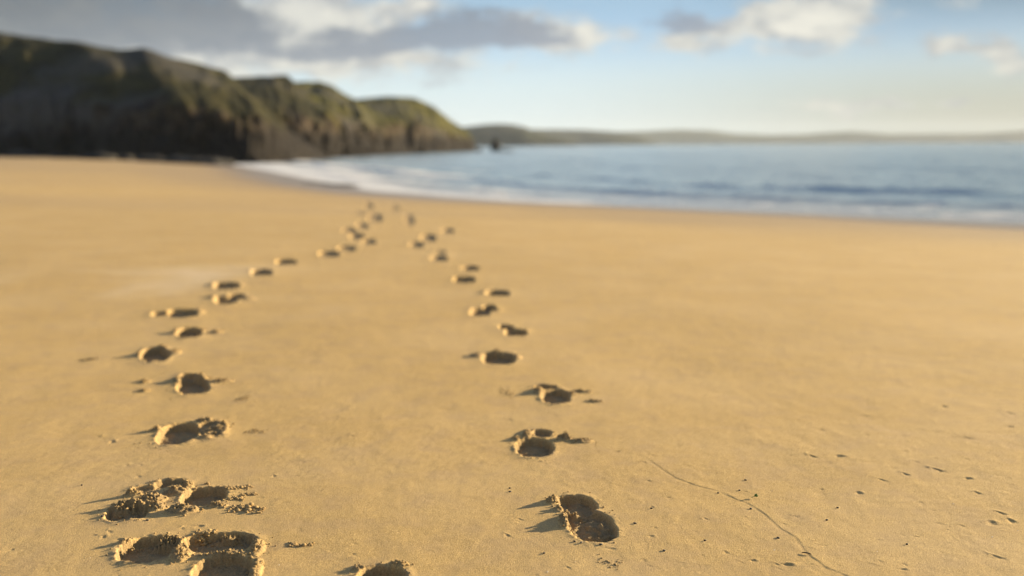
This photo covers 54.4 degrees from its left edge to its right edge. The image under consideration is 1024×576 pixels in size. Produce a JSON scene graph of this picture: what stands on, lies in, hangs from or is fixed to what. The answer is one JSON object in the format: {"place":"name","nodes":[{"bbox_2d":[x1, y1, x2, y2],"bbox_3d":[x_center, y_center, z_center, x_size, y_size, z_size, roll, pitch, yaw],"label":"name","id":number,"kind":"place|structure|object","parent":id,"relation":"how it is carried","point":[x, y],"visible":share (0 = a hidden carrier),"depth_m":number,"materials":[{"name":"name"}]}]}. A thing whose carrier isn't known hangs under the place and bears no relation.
{"place":"outdoors","nodes":[
{"label":"outdoors","id":0,"kind":"place"},
{"bbox_2d":[0,32,330,163],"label":"headland","id":1,"kind":"structure","parent":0,"point":[75,99],"depth_m":117.77,"materials":[{"name":"stone"}]},
{"bbox_2d":[232,75,365,156],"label":"headland","id":2,"kind":"structure","parent":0,"point":[288,103],"depth_m":159.84,"materials":[{"name":"stone"}]},
{"bbox_2d":[303,182,335,183],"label":"foam","id":3,"kind":"object","parent":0,"point":[317,183],"visible":0.59,"depth_m":49.09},
{"bbox_2d":[295,81,415,157],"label":"headland","id":4,"kind":"structure","parent":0,"point":[339,110],"depth_m":191.28,"materials":[{"name":"stone"}]},
{"bbox_2d":[355,96,475,155],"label":"headland","id":5,"kind":"structure","parent":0,"point":[416,126],"depth_m":254.18,"materials":[{"name":"green plant"}]},
{"bbox_2d":[0,156,1023,575],"bbox_3d":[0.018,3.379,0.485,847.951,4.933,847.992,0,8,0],"label":"beach","id":6,"kind":"structure","parent":0,"point":[856,382],"depth_m":4.45,"materials":[{"name":"beige sand"}]},
{"bbox_2d":[6,150,36,156],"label":"boulder","id":7,"kind":"object","parent":6,"relation":"on","point":[17,153],"visible":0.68,"depth_m":110.12,"materials":[{"name":"stone"}]},
{"bbox_2d":[51,153,69,157],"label":"boulder","id":8,"kind":"object","parent":6,"relation":"on","point":[57,155],"visible":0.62,"depth_m":108.43,"materials":[{"name":"stone"}]},
{"bbox_2d":[81,153,117,159],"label":"boulder","id":9,"kind":"object","parent":6,"relation":"on","point":[100,156],"visible":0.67,"depth_m":104.02,"materials":[{"name":"brown stone"}]},
{"bbox_2d":[117,154,134,160],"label":"boulder","id":10,"kind":"object","parent":6,"relation":"on","point":[130,157],"visible":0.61,"depth_m":105.58,"materials":[{"name":"stone"}]},
{"bbox_2d":[134,156,165,161],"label":"boulder","id":11,"kind":"object","parent":6,"relation":"on","point":[149,158],"visible":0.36,"depth_m":101.09,"materials":[{"name":"stone"}]},
{"bbox_2d":[127,343,182,365],"bbox_3d":[-1.727,0.330,4.858,0.251,0.071,0.566,-2,8,-14],"label":"footprint","id":12,"kind":"object","parent":6,"relation":"on","point":[156,355],"visible":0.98,"depth_m":4.93},
{"bbox_2d":[91,475,239,525],"bbox_3d":[-0.962,0.597,2.815,0.365,0.058,0.416,0,8,0],"label":"footprint","id":13,"kind":"object","parent":6,"relation":"on","point":[187,494],"visible":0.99,"depth_m":2.80},
{"bbox_2d":[226,496,245,501],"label":"sand clods","id":14,"kind":"object","parent":13,"relation":"on","point":[237,498],"visible":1,"depth_m":2.81,"materials":[{"name":"beige sand"}]},
{"bbox_2d":[161,155,186,162],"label":"boulder","id":15,"kind":"object","parent":6,"relation":"on","point":[168,159],"visible":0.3,"depth_m":99.44,"materials":[{"name":"grey stone"}]},
{"bbox_2d":[146,307,204,319],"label":"footprint","id":16,"kind":"object","parent":6,"relation":"on","point":[182,313],"visible":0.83,"depth_m":6.18},
{"bbox_2d":[134,416,234,451],"bbox_3d":[-1.141,0.511,3.485,0.328,0.056,0.438,-3,8,-16],"label":"footprint","id":17,"kind":"object","parent":6,"relation":"on","point":[174,434],"visible":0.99,"depth_m":3.51},
{"bbox_2d":[170,157,205,163],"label":"boulder","id":18,"kind":"object","parent":6,"relation":"on","point":[189,160],"visible":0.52,"depth_m":97.05,"materials":[{"name":"brown stone"}]},
{"bbox_2d":[101,528,276,575],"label":"footprint","id":19,"kind":"object","parent":6,"relation":"on","point":[233,551],"visible":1,"depth_m":2.45},
{"bbox_2d":[191,528,217,545],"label":"sand clods","id":20,"kind":"object","parent":19,"relation":"on","point":[201,538],"visible":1,"depth_m":2.55,"materials":[{"name":"beige sand"}]},
{"bbox_2d":[136,371,247,399],"bbox_3d":[-1.376,0.414,4.215,0.470,0.062,0.402,5,10,35],"label":"footprint","id":21,"kind":"object","parent":6,"relation":"on","point":[189,384],"visible":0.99,"depth_m":4.26},
{"bbox_2d":[170,325,224,340],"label":"footprint","id":22,"kind":"object","parent":6,"relation":"on","point":[188,332],"visible":0.94,"depth_m":5.53},
{"bbox_2d":[199,156,225,164],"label":"boulder","id":23,"kind":"object","parent":6,"relation":"on","point":[212,160],"visible":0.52,"depth_m":97.54,"materials":[{"name":"grey stone"}]},
{"bbox_2d":[209,281,243,290],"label":"footprint","id":24,"kind":"object","parent":6,"relation":"on","point":[224,285],"visible":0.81,"depth_m":7.61},
{"bbox_2d":[219,158,234,164],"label":"boulder","id":25,"kind":"object","parent":6,"relation":"on","point":[228,162],"visible":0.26,"depth_m":99.82,"materials":[{"name":"grey stone"}]},
{"bbox_2d":[206,291,256,305],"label":"footprint","id":26,"kind":"object","parent":6,"relation":"on","point":[231,298],"visible":0.92,"depth_m":6.88},
{"bbox_2d":[225,484,252,489],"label":"sand clods","id":27,"kind":"object","parent":6,"relation":"on","point":[236,487],"visible":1,"depth_m":2.90,"materials":[{"name":"beige sand"}]},
{"bbox_2d":[234,395,249,401],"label":"sand clods","id":28,"kind":"object","parent":6,"relation":"on","point":[247,397],"visible":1,"depth_m":4.00,"materials":[{"name":"beige sand"}]},
{"bbox_2d":[226,502,265,513],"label":"sand clods","id":29,"kind":"object","parent":6,"relation":"on","point":[247,507],"visible":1,"depth_m":2.74,"materials":[{"name":"beige sand"}]},
{"bbox_2d":[240,492,258,495],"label":"sand clods","id":30,"kind":"object","parent":6,"relation":"on","point":[249,493],"visible":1,"depth_m":2.85,"materials":[{"name":"beige sand"}]},
{"bbox_2d":[244,428,265,434],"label":"sand clods","id":31,"kind":"object","parent":6,"relation":"on","point":[249,431],"visible":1,"depth_m":3.51,"materials":[{"name":"beige sand"}]},
{"bbox_2d":[247,268,276,276],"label":"footprint","id":32,"kind":"object","parent":6,"relation":"on","point":[261,272],"visible":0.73,"depth_m":8.52},
{"bbox_2d":[271,258,299,265],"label":"footprint","id":33,"kind":"object","parent":6,"relation":"on","point":[285,261],"visible":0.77,"depth_m":9.46},
{"bbox_2d":[287,541,313,546],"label":"sand clods","id":34,"kind":"object","parent":6,"relation":"on","point":[292,544],"visible":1,"depth_m":2.49,"materials":[{"name":"beige sand"}]},
{"bbox_2d":[315,250,341,257],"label":"footprint","id":35,"kind":"object","parent":6,"relation":"on","point":[327,254],"visible":0.9,"depth_m":10.31},
{"bbox_2d":[334,245,358,252],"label":"footprint","id":36,"kind":"object","parent":6,"relation":"on","point":[347,248],"visible":0.96,"depth_m":11.00},
{"bbox_2d":[338,227,358,235],"bbox_3d":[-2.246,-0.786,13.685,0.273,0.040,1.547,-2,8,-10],"label":"footprint","id":37,"kind":"object","parent":6,"relation":"on","point":[351,231],"visible":0.98,"depth_m":13.64},
{"bbox_2d":[346,232,365,241],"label":"footprint","id":38,"kind":"object","parent":6,"relation":"on","point":[361,236],"visible":0.99,"depth_m":12.66},
{"bbox_2d":[352,211,368,215],"bbox_3d":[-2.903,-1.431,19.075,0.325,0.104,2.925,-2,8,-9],"label":"footprint","id":39,"kind":"object","parent":6,"relation":"on","point":[359,213],"visible":0.98,"depth_m":19.08},
{"bbox_2d":[354,222,370,229],"bbox_3d":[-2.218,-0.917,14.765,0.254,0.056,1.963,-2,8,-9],"label":"footprint","id":40,"kind":"object","parent":6,"relation":"on","point":[361,226],"visible":1,"depth_m":14.84},
{"bbox_2d":[362,202,374,209],"bbox_3d":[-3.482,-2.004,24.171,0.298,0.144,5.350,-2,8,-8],"label":"footprint","id":41,"kind":"object","parent":6,"relation":"on","point":[368,206],"visible":0.99,"depth_m":23.93},
{"bbox_2d":[359,238,378,245],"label":"footprint","id":42,"kind":"object","parent":6,"relation":"on","point":[371,242],"visible":0.99,"depth_m":11.88},
{"bbox_2d":[364,214,383,222],"bbox_3d":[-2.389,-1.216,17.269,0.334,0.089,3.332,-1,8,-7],"label":"footprint","id":43,"kind":"object","parent":6,"relation":"on","point":[374,218],"visible":1,"depth_m":17.06},
{"bbox_2d":[344,559,422,575],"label":"footprint","id":44,"kind":"object","parent":6,"relation":"on","point":[391,567],"visible":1,"depth_m":2.36},
{"bbox_2d":[388,205,400,210],"bbox_3d":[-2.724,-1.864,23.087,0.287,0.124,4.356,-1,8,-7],"label":"footprint","id":45,"kind":"object","parent":6,"relation":"on","point":[394,207],"visible":0.94,"depth_m":22.94},
{"bbox_2d":[402,214,415,226],"bbox_3d":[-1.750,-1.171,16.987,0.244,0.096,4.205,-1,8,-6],"label":"footprint","id":46,"kind":"object","parent":6,"relation":"on","point":[408,220],"visible":1,"depth_m":16.63},
{"bbox_2d":[406,241,426,248],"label":"footprint","id":47,"kind":"object","parent":6,"relation":"on","point":[414,245],"visible":0.99,"depth_m":11.62},
{"bbox_2d":[418,233,438,242],"bbox_3d":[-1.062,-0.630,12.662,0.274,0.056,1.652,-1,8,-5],"label":"footprint","id":48,"kind":"object","parent":6,"relation":"on","point":[428,237],"visible":0.99,"depth_m":12.83},
{"bbox_2d":[427,249,450,262],"bbox_3d":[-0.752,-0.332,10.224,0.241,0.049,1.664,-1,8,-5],"label":"footprint","id":49,"kind":"object","parent":6,"relation":"on","point":[438,256],"visible":0.99,"depth_m":10.17},
{"bbox_2d":[438,228,456,234],"bbox_3d":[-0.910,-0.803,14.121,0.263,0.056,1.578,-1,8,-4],"label":"footprint","id":50,"kind":"object","parent":6,"relation":"on","point":[447,231],"visible":1,"depth_m":14.15},
{"bbox_2d":[450,275,478,284],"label":"footprint","id":51,"kind":"object","parent":6,"relation":"on","point":[463,279],"visible":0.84,"depth_m":8.26},
{"bbox_2d":[457,265,481,272],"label":"footprint","id":52,"kind":"object","parent":6,"relation":"on","point":[470,268],"visible":0.88,"depth_m":9.10},
{"bbox_2d":[465,302,501,318],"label":"footprint","id":53,"kind":"object","parent":6,"relation":"on","point":[482,310],"visible":0.89,"depth_m":6.48},
{"bbox_2d":[468,348,522,366],"bbox_3d":[-0.082,0.352,4.854,0.268,0.060,0.429,0,8,0],"label":"footprint","id":54,"kind":"object","parent":6,"relation":"on","point":[496,357],"visible":0.89,"depth_m":4.93},
{"bbox_2d":[478,289,514,297],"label":"footprint","id":55,"kind":"object","parent":6,"relation":"on","point":[497,293],"visible":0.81,"depth_m":7.41},
{"bbox_2d":[497,387,514,396],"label":"sand clods","id":56,"kind":"object","parent":6,"relation":"on","point":[506,393],"visible":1,"depth_m":4.11,"materials":[{"name":"beige sand"}]},
{"bbox_2d":[493,323,532,338],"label":"footprint","id":57,"kind":"object","parent":6,"relation":"on","point":[510,330],"visible":0.87,"depth_m":5.71},
{"bbox_2d":[506,426,596,462],"bbox_3d":[0.135,0.530,3.396,0.314,0.061,0.440,0,8,0],"label":"footprint","id":58,"kind":"object","parent":6,"relation":"on","point":[537,444],"visible":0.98,"depth_m":3.42},
{"bbox_2d":[527,383,603,408],"bbox_3d":[0.218,0.444,4.088,0.308,0.058,0.469,0,8,0],"label":"footprint","id":59,"kind":"object","parent":6,"relation":"on","point":[551,396],"visible":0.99,"depth_m":4.13},
{"bbox_2d":[543,490,633,550],"bbox_3d":[0.202,0.624,2.699,0.197,0.055,0.458,-1,8,-8],"label":"footprint","id":60,"kind":"object","parent":6,"relation":"on","point":[590,521],"visible":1,"depth_m":2.69},
{"bbox_2d":[598,554,622,569],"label":"sand clods","id":61,"kind":"object","parent":6,"relation":"on","point":[615,564],"visible":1,"depth_m":2.40,"materials":[{"name":"beige sand"}]},
{"bbox_2d":[0,0,1023,134],"label":"sky","id":62,"kind":"structure","parent":0,"point":[761,67],"materials":[{"name":"blue"}]},
{"bbox_2d":[462,124,577,145],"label":"hills","id":63,"kind":"structure","parent":0,"point":[503,134],"depth_m":1725.49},
{"bbox_2d":[531,129,657,144],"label":"hills","id":64,"kind":"structure","parent":0,"point":[585,137],"depth_m":2963.28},
{"bbox_2d":[235,143,1023,223],"bbox_3d":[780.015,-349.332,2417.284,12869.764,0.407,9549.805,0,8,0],"label":"sea","id":65,"kind":"structure","parent":0,"point":[979,182],"depth_m":58.11,"materials":[{"name":"liquid"}]},
{"bbox_2d":[321,184,360,186],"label":"foam","id":66,"kind":"object","parent":65,"relation":"in","point":[347,185],"visible":0.75,"depth_m":46.42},
{"bbox_2d":[490,138,500,150],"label":"sea rock","id":67,"kind":"object","parent":65,"relation":"in","point":[495,145],"visible":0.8,"depth_m":315.85,"materials":[{"name":"grey stone"}]},
{"bbox_2d":[499,149,513,151],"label":"sea rock","id":68,"kind":"object","parent":65,"relation":"in","point":[507,150],"visible":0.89,"depth_m":279.61,"materials":[{"name":"grey stone"}]},
{"bbox_2d":[620,130,1023,144],"bbox_3d":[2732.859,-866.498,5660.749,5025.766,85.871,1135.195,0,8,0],"label":"hills","id":69,"kind":"structure","parent":0,"point":[673,137],"depth_m":5280.47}
]}

